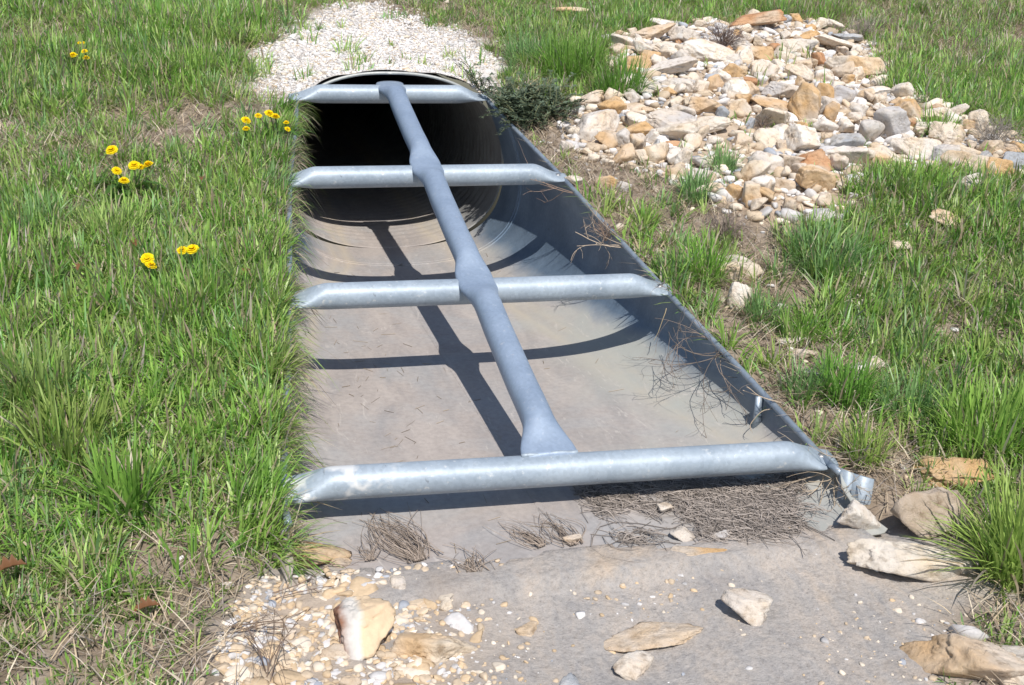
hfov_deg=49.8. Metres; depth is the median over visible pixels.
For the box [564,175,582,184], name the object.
rock
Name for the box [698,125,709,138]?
rock
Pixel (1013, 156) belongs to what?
rock
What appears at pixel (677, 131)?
rock
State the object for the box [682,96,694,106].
rock
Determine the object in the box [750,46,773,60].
rock
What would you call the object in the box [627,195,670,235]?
grass tuft
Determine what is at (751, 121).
rock
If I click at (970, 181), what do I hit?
rock
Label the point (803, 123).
rock
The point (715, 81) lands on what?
rock
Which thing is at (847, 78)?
rock
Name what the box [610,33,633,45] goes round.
rock
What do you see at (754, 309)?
grass tuft
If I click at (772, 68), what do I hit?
rock
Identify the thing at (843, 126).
rock
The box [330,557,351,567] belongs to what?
rock
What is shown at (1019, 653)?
rock
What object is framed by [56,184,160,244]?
grass tuft
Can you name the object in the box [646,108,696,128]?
rock
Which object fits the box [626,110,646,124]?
rock
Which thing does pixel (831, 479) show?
dead stalk
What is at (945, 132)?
rock
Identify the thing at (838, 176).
rock
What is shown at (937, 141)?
rock
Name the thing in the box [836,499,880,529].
rock
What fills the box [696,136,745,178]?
grass tuft
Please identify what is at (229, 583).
rock
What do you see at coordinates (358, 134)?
culvert pipe
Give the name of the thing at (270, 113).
dandelion
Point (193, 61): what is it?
grass tuft
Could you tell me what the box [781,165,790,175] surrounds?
rock
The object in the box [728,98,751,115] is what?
rock
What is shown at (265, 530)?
grass tuft
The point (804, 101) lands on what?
rock
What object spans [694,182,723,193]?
rock
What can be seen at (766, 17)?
rock
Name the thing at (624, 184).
rock
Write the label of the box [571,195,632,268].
dead stalk
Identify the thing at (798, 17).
rock
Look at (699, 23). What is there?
rock
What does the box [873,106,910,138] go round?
rock
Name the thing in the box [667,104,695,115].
rock
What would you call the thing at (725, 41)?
dry bush
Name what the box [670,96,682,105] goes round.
rock
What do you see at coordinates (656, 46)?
rock
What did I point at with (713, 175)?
rock
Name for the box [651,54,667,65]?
rock
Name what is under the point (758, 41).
rock
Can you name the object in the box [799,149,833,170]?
rock
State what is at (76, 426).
grass tuft
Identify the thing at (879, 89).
rock
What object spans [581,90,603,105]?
rock
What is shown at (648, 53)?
rock
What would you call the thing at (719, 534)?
rock
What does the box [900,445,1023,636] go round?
grass tuft
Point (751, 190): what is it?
rock
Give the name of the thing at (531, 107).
weed
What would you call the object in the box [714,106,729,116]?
rock
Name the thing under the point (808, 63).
rock
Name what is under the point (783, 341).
rock
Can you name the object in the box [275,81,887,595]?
culvert end section
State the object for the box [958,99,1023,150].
dry bush
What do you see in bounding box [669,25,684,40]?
rock
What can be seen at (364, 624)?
rock
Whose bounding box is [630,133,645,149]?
rock
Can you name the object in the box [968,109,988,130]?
rock
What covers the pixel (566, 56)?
grass tuft
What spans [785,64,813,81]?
rock
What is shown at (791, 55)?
rock
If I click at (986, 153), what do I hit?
rock
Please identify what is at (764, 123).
dry bush
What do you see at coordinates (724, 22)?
rock
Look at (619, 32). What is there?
rock
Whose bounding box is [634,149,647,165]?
rock
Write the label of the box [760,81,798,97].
rock
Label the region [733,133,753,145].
rock
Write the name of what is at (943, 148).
rock
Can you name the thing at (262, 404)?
grass tuft
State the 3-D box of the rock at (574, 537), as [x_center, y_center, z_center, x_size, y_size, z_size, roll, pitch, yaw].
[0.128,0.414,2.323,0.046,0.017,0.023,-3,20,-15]
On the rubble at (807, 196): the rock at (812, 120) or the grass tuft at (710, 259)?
the rock at (812, 120)
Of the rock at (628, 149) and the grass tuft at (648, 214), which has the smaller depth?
the grass tuft at (648, 214)
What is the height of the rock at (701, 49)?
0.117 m
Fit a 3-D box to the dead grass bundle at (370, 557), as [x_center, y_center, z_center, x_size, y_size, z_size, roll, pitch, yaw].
[-0.314,0.416,2.272,0.141,0.011,0.124,-3,20,-15]
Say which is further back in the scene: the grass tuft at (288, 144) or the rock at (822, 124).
the rock at (822, 124)
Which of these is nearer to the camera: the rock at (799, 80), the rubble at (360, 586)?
the rubble at (360, 586)
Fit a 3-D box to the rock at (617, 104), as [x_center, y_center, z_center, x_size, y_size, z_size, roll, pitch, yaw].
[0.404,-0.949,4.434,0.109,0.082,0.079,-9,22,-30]
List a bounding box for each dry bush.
[583,207,626,243]
[696,7,753,49]
[696,190,756,244]
[746,113,772,129]
[841,11,884,40]
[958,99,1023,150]
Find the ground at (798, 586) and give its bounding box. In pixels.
[0,0,1023,684]
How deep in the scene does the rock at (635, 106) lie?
4.45 m
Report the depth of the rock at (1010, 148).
4.36 m
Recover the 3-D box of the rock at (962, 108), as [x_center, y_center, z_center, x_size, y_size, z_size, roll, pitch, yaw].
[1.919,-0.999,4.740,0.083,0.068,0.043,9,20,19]
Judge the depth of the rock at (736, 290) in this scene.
3.19 m
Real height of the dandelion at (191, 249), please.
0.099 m
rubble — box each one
[223,576,505,684]
[556,16,1023,224]
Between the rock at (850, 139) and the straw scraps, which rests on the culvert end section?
the straw scraps
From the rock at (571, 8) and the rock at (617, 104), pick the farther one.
the rock at (571, 8)
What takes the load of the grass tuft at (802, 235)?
on the ground at (798, 586)
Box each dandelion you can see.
[50,41,107,64]
[85,145,168,200]
[140,244,198,281]
[241,110,313,139]
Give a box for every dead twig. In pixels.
[184,600,311,684]
[222,609,306,637]
[272,559,362,598]
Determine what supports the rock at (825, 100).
on the rubble at (807, 196)
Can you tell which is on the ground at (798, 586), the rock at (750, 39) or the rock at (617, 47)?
the rock at (617, 47)
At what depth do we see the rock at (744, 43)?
5.38 m
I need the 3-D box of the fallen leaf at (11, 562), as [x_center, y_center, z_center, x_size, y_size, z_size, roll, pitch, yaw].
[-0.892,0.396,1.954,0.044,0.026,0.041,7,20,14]
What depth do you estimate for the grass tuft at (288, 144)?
3.83 m
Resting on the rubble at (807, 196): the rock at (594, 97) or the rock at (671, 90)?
the rock at (671, 90)
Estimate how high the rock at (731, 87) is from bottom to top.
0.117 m
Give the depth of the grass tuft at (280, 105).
4.19 m
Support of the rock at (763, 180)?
on the ground at (798, 586)
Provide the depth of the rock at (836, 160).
4.03 m
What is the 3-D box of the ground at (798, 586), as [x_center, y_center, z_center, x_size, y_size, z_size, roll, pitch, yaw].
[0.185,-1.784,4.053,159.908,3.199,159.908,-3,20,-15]
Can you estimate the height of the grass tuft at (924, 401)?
0.205 m
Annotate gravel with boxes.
[10,0,1021,684]
[208,0,577,143]
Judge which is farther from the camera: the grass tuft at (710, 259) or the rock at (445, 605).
the grass tuft at (710, 259)
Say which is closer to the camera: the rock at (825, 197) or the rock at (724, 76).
the rock at (825, 197)
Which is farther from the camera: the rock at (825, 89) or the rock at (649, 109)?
the rock at (825, 89)
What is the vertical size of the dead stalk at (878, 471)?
0.315 m
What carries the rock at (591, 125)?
on the ground at (798, 586)
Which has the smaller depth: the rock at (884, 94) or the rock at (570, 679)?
the rock at (570, 679)
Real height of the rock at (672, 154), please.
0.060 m
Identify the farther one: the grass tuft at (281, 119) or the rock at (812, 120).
the rock at (812, 120)
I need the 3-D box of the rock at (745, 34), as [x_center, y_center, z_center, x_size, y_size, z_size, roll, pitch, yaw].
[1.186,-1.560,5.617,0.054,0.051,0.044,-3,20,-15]
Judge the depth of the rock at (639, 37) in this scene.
5.29 m
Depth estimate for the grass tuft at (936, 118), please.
4.49 m
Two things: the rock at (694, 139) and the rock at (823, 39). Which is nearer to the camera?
the rock at (694, 139)
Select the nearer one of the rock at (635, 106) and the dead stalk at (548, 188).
the dead stalk at (548, 188)
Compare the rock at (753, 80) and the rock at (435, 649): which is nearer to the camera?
the rock at (435, 649)
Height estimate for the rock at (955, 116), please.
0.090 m
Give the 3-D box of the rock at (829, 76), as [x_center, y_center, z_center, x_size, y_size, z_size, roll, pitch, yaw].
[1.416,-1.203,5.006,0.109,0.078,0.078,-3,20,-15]
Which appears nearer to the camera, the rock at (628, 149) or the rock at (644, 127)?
the rock at (628, 149)
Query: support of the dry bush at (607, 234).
on the ground at (798, 586)
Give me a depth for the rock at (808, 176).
3.86 m
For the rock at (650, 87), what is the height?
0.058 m
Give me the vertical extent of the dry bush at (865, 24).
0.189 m
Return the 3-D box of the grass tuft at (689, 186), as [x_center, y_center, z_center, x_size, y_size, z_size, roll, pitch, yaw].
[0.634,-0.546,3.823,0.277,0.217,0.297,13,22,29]
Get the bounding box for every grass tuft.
[0,181,80,236]
[0,315,114,422]
[0,364,147,490]
[40,419,207,538]
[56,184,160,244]
[136,253,251,329]
[155,40,222,76]
[232,435,334,539]
[238,472,338,572]
[242,370,324,453]
[251,319,329,397]
[253,251,318,338]
[256,212,305,270]
[260,157,313,214]
[268,105,311,137]
[268,131,307,160]
[269,90,311,120]
[489,18,564,69]
[522,18,623,86]
[577,39,663,100]
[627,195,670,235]
[662,217,759,301]
[664,154,723,209]
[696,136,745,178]
[726,273,799,345]
[755,203,892,294]
[755,343,840,419]
[761,295,839,354]
[799,337,929,424]
[810,402,915,483]
[852,352,956,439]
[876,146,970,190]
[896,350,1023,478]
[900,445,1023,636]
[911,97,971,137]
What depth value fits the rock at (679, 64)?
4.80 m
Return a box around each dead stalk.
[520,146,584,202]
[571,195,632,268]
[626,300,748,436]
[646,282,707,373]
[743,384,781,432]
[768,411,992,490]
[788,466,876,512]
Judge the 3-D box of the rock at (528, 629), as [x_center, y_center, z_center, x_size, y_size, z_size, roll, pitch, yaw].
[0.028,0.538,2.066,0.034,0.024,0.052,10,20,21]
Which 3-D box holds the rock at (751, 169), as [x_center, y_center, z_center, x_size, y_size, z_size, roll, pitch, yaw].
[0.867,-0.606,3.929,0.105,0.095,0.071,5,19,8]
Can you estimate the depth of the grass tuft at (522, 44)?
5.01 m
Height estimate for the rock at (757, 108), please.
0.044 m
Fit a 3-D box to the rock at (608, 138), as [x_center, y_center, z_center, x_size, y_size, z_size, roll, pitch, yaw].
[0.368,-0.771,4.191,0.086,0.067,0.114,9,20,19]
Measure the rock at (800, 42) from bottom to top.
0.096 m
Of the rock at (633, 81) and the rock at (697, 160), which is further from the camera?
the rock at (633, 81)
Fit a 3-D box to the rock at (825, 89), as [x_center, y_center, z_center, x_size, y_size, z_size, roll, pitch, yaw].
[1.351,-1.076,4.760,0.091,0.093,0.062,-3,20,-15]
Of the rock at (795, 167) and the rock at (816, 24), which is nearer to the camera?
the rock at (795, 167)
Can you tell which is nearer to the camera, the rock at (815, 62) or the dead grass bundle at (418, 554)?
the dead grass bundle at (418, 554)
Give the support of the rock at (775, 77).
on the rubble at (807, 196)
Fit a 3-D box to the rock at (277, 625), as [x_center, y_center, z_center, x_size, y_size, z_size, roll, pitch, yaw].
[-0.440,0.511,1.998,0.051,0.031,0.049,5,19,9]
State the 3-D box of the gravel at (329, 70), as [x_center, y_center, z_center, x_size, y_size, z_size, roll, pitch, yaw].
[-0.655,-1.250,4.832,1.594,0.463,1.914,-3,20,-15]
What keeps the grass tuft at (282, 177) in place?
on the ground at (798, 586)
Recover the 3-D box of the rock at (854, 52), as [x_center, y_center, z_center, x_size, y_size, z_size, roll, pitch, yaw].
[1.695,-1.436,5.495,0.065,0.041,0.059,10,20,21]
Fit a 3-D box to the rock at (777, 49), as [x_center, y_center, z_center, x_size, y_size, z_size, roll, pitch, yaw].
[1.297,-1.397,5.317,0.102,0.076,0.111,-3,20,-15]
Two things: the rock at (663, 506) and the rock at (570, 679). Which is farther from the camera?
the rock at (663, 506)
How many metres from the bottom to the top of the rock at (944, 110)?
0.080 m
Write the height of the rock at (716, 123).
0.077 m
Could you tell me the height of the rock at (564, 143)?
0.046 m
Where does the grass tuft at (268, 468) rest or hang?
on the ground at (798, 586)
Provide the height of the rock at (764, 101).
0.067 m
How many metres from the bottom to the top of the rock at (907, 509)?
0.113 m
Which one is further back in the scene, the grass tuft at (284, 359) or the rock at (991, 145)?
the rock at (991, 145)
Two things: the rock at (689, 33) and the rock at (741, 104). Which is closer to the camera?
the rock at (741, 104)
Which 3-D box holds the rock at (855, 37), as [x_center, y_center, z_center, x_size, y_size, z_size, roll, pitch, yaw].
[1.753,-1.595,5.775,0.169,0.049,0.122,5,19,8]
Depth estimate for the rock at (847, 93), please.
4.74 m
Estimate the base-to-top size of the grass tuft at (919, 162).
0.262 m
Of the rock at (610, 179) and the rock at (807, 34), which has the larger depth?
the rock at (807, 34)
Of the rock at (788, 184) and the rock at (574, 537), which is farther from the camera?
the rock at (788, 184)
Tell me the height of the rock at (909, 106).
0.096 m
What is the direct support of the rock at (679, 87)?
on the rubble at (807, 196)
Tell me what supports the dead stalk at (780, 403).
on the ground at (798, 586)
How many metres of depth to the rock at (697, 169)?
3.91 m
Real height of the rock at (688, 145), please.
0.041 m
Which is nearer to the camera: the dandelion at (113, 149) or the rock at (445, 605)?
the rock at (445, 605)
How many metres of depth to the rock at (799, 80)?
4.83 m
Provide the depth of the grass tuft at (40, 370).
2.50 m
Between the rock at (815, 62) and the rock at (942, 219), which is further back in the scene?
the rock at (815, 62)
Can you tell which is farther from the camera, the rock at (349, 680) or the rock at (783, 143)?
the rock at (783, 143)
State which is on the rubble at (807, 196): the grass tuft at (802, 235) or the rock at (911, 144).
the rock at (911, 144)
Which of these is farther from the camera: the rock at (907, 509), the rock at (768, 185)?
the rock at (768, 185)
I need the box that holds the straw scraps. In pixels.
[303,249,676,552]
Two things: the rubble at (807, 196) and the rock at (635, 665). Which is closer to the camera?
the rock at (635, 665)
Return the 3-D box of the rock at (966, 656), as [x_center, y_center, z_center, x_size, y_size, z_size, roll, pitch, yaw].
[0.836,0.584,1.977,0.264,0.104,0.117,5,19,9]
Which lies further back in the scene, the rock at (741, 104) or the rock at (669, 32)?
the rock at (669, 32)
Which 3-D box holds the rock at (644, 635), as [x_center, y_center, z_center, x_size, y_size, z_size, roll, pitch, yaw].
[0.261,0.551,2.070,0.209,0.031,0.094,-3,20,-15]
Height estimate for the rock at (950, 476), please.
0.076 m
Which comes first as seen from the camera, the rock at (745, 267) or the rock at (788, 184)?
the rock at (745, 267)
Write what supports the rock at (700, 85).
on the ground at (798, 586)
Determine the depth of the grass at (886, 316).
3.65 m
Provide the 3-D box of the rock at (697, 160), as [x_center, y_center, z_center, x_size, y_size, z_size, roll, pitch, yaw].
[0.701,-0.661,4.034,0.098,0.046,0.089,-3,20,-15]
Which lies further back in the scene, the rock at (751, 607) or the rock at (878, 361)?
the rock at (878, 361)
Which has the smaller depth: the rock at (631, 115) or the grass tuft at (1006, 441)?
the grass tuft at (1006, 441)
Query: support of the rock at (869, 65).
on the ground at (798, 586)
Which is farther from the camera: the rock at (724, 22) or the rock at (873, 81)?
the rock at (724, 22)
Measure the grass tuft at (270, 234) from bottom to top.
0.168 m
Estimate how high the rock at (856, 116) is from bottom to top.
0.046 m
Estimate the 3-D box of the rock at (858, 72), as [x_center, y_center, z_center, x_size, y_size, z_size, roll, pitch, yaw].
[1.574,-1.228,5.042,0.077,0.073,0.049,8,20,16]
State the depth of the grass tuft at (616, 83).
4.58 m
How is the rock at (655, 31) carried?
on the ground at (798, 586)
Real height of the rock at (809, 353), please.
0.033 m
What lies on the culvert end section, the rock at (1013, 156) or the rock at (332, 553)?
the rock at (332, 553)
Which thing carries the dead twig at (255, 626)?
on the ground at (798, 586)
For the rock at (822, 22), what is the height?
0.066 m
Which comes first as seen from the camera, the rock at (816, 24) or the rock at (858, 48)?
the rock at (858, 48)
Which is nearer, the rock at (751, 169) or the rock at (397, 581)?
the rock at (397, 581)
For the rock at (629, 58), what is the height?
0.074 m
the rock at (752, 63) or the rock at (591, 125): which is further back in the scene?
the rock at (752, 63)
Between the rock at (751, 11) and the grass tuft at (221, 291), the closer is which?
the grass tuft at (221, 291)
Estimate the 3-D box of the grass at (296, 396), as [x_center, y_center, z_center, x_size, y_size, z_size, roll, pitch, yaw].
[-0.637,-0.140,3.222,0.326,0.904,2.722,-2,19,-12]
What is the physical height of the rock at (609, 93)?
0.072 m
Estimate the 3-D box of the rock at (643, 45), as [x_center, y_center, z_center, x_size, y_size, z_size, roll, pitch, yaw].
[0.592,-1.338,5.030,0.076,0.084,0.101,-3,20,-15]
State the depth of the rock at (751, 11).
5.91 m
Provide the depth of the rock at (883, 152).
4.20 m
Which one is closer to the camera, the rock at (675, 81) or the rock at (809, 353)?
the rock at (809, 353)
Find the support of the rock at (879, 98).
on the ground at (798, 586)
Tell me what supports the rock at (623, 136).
on the ground at (798, 586)
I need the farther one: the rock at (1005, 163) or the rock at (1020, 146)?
the rock at (1020, 146)
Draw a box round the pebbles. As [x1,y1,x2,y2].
[207,527,1020,684]
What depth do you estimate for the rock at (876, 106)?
4.70 m
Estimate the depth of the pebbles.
1.99 m
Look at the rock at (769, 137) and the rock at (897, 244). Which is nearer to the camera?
the rock at (897, 244)
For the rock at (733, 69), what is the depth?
4.84 m
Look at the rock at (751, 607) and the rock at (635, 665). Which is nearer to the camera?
the rock at (635, 665)
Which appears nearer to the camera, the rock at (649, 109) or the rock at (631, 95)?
the rock at (649, 109)
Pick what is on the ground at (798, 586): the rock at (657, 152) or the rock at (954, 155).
the rock at (657, 152)
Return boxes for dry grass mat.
[569,472,839,562]
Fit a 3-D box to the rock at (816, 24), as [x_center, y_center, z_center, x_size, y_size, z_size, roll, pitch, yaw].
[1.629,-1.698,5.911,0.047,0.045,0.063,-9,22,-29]
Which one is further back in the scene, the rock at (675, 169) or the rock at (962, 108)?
the rock at (962, 108)
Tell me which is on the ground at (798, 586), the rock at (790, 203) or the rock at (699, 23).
the rock at (790, 203)
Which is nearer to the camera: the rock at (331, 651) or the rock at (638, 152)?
the rock at (331, 651)
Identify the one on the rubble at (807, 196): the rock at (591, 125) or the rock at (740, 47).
the rock at (740, 47)
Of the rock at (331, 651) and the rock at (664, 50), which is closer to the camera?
the rock at (331, 651)
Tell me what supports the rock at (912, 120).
on the ground at (798, 586)
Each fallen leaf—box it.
[0,554,25,570]
[133,596,159,612]
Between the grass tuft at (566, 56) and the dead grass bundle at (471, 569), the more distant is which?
the grass tuft at (566, 56)
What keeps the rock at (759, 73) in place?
on the rubble at (807, 196)
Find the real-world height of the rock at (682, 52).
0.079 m
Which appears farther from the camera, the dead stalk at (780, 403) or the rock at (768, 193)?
the rock at (768, 193)
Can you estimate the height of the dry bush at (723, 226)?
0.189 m
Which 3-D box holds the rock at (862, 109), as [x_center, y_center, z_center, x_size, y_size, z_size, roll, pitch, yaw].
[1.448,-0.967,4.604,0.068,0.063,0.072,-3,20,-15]
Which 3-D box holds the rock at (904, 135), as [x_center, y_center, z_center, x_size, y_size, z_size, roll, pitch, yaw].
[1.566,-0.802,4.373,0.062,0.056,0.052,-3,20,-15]
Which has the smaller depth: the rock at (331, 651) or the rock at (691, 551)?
the rock at (331, 651)
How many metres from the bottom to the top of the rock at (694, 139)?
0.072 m
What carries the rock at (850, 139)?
on the ground at (798, 586)
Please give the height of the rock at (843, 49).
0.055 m
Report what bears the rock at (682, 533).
on the culvert end section
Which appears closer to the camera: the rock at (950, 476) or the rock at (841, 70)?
the rock at (950, 476)
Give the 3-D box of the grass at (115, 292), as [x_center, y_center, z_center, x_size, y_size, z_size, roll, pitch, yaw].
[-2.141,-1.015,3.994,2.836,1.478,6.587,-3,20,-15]
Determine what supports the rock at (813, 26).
on the ground at (798, 586)
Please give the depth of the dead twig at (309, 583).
2.09 m
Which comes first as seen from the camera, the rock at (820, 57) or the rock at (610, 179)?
the rock at (610, 179)
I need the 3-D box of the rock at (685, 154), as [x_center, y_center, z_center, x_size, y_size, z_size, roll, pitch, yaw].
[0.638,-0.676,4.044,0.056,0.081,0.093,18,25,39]
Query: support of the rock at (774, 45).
on the ground at (798, 586)
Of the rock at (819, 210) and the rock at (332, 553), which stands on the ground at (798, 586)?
the rock at (819, 210)
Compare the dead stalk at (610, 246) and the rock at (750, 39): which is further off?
the rock at (750, 39)
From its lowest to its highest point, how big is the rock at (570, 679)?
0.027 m
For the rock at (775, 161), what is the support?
on the ground at (798, 586)
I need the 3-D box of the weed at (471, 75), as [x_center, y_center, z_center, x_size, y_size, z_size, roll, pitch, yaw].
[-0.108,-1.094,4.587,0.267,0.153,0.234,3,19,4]
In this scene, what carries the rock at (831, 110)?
on the ground at (798, 586)
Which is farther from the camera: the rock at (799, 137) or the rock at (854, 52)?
the rock at (854, 52)
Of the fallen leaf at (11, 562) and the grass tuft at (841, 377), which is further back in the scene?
the grass tuft at (841, 377)
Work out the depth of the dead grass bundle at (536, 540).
2.33 m
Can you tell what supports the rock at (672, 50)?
on the rubble at (807, 196)
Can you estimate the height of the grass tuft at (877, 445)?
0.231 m
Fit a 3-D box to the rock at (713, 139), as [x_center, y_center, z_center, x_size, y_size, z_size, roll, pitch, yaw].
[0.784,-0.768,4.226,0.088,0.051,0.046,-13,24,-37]
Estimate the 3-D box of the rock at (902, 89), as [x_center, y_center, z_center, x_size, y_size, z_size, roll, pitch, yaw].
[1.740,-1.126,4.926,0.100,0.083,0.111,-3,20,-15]
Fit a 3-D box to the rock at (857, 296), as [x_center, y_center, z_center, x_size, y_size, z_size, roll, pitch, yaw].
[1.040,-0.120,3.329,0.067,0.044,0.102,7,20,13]
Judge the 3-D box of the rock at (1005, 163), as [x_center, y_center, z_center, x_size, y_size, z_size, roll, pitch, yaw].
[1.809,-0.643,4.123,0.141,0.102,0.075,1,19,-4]
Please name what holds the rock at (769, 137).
on the ground at (798, 586)
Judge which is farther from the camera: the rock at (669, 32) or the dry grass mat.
the rock at (669, 32)
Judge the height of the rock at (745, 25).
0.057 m
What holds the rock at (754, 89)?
on the ground at (798, 586)
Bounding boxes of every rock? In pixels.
[220,581,233,589]
[255,615,286,631]
[281,629,295,637]
[293,541,351,567]
[319,643,349,659]
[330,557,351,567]
[333,595,395,660]
[339,675,361,684]
[389,575,405,589]
[390,631,477,664]
[439,596,452,611]
[516,621,537,636]
[551,7,589,13]
[558,140,573,150]
[559,673,580,684]
[563,534,582,541]
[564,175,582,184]
[576,109,619,141]
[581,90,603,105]
[582,147,594,153]
[594,130,617,147]
[594,175,617,189]
[597,96,626,113]
[603,621,702,651]
[604,88,624,99]
[609,43,624,54]
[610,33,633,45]
[612,143,636,164]
[612,650,653,680]
[615,30,625,35]
[616,128,629,146]
[616,181,631,192]
[621,72,647,87]
[623,88,640,102]
[625,23,675,39]
[625,102,646,112]
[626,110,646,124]
[627,27,636,32]
[627,55,651,67]
[627,121,653,135]
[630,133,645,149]
[633,39,652,53]
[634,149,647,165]
[635,34,644,41]
[638,81,661,93]
[640,49,660,58]
[641,107,653,113]
[643,142,668,163]
[645,128,659,143]
[646,56,697,73]
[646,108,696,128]
[648,41,678,51]
[649,18,669,24]
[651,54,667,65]
[655,121,699,139]
[657,502,673,511]
[659,45,670,57]
[659,77,694,91]
[663,87,676,94]
[665,140,679,145]
[665,164,685,177]
[666,21,673,35]
[666,147,682,164]
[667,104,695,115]
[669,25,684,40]
[669,47,676,56]
[669,48,689,58]
[669,526,694,541]
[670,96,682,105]
[670,545,726,555]
[674,83,685,92]
[674,147,692,164]
[675,44,690,55]
[678,140,694,151]
[682,27,699,42]
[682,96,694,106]
[683,39,734,62]
[684,132,701,148]
[688,96,722,114]
[688,168,719,181]
[690,157,716,167]
[693,20,706,26]
[694,79,709,92]
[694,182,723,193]
[697,116,730,132]
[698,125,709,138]
[704,172,716,182]
[705,135,722,145]
[706,74,723,91]
[711,19,728,27]
[711,529,729,539]
[713,69,730,81]
[713,254,764,281]
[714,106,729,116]
[721,77,749,99]
[721,588,772,625]
[722,63,746,76]
[726,54,742,64]
[726,183,742,199]
[727,282,751,310]
[728,37,751,49]
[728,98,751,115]
[730,9,786,26]
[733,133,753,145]
[735,94,751,103]
[735,162,745,167]
[736,45,745,51]
[737,24,750,29]
[739,45,753,60]
[741,31,750,37]
[741,159,770,182]
[741,181,761,208]
[743,76,757,85]
[745,37,753,43]
[745,117,755,128]
[746,81,759,95]
[747,9,758,13]
[747,151,783,175]
[749,59,760,68]
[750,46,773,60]
[750,59,779,77]
[750,95,788,110]
[750,197,767,210]
[751,104,761,113]
[751,175,775,191]
[753,35,763,45]
[753,128,780,147]
[754,72,762,79]
[755,107,790,124]
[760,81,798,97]
[760,186,774,201]
[764,179,772,189]
[767,43,779,50]
[771,59,785,68]
[771,74,780,80]
[772,123,788,139]
[773,335,806,345]
[774,45,789,55]
[775,38,818,51]
[775,139,786,148]
[775,177,795,190]
[776,51,794,60]
[779,154,805,168]
[780,30,790,38]
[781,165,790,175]
[782,197,796,210]
[783,124,820,151]
[784,14,791,22]
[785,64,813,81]
[787,81,820,120]
[789,13,802,22]
[790,30,819,38]
[790,31,803,36]
[790,59,812,68]
[790,349,816,358]
[791,163,806,173]
[795,76,804,85]
[795,164,835,190]
[796,121,807,125]
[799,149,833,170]
[803,118,817,126]
[805,24,815,29]
[806,208,837,222]
[809,58,817,66]
[810,118,838,131]
[811,21,819,28]
[811,52,825,64]
[814,34,855,49]
[814,68,834,82]
[815,192,831,205]
[816,83,833,97]
[817,17,828,28]
[819,96,840,113]
[822,101,839,121]
[823,55,884,74]
[823,133,865,146]
[825,145,874,163]
[826,19,844,29]
[830,154,848,170]
[831,34,862,40]
[831,61,854,77]
[831,81,844,87]
[834,85,855,101]
[835,45,848,54]
[835,173,844,186]
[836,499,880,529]
[837,117,854,132]
[841,74,854,83]
[846,50,858,55]
[846,538,981,581]
[847,293,863,310]
[848,112,861,122]
[849,355,890,373]
[850,44,861,52]
[850,103,868,117]
[852,66,864,80]
[856,87,874,97]
[858,119,884,141]
[859,86,891,93]
[864,91,875,102]
[864,144,899,164]
[869,75,887,85]
[872,94,885,104]
[872,103,885,109]
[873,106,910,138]
[880,92,886,102]
[889,97,900,104]
[889,137,937,159]
[890,82,913,97]
[890,487,966,540]
[891,239,910,250]
[894,98,924,119]
[899,633,1023,682]
[900,133,913,137]
[909,117,916,126]
[912,455,994,489]
[913,121,931,136]
[922,107,954,120]
[925,138,941,143]
[927,144,960,166]
[928,121,965,142]
[928,208,956,228]
[932,103,942,107]
[940,150,996,171]
[942,112,962,124]
[950,103,969,114]
[958,173,981,191]
[960,145,980,154]
[963,119,976,128]
[967,139,976,147]
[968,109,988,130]
[976,140,1003,153]
[980,150,992,156]
[986,157,1014,175]
[999,645,1023,684]
[1002,143,1020,154]
[1003,151,1023,169]
[1009,141,1023,151]
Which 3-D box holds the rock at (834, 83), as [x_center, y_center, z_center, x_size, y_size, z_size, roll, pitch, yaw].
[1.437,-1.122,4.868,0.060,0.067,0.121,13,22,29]
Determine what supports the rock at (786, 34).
on the ground at (798, 586)
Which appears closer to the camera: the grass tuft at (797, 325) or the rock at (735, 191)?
the grass tuft at (797, 325)
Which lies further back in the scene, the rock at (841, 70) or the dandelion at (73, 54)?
the rock at (841, 70)
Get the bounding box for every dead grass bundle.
[328,532,393,565]
[354,503,443,564]
[436,542,499,571]
[483,517,559,548]
[534,507,585,546]
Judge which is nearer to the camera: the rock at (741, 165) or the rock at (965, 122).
the rock at (741, 165)
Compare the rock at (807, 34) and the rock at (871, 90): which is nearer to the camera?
the rock at (871, 90)
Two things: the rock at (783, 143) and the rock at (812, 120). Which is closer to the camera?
the rock at (783, 143)
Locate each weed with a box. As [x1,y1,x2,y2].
[453,61,512,92]
[480,69,589,134]
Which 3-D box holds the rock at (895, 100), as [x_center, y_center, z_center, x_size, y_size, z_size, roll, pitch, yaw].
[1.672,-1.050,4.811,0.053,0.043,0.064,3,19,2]
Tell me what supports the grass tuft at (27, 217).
on the ground at (798, 586)
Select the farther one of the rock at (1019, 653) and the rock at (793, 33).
the rock at (793, 33)
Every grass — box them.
[0,0,318,684]
[0,0,1023,684]
[250,93,348,586]
[262,0,1023,684]
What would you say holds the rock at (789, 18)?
on the ground at (798, 586)
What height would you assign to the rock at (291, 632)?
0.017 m
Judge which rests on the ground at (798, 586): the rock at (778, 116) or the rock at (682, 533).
the rock at (778, 116)
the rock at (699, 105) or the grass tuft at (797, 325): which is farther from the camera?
the rock at (699, 105)
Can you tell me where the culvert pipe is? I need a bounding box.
[292,70,502,247]
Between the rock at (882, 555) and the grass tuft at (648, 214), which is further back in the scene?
the grass tuft at (648, 214)
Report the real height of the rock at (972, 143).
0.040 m
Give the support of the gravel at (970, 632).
on the ground at (798, 586)
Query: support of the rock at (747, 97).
on the ground at (798, 586)
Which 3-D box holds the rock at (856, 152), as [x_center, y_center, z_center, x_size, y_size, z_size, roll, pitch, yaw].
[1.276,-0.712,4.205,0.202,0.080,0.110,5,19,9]

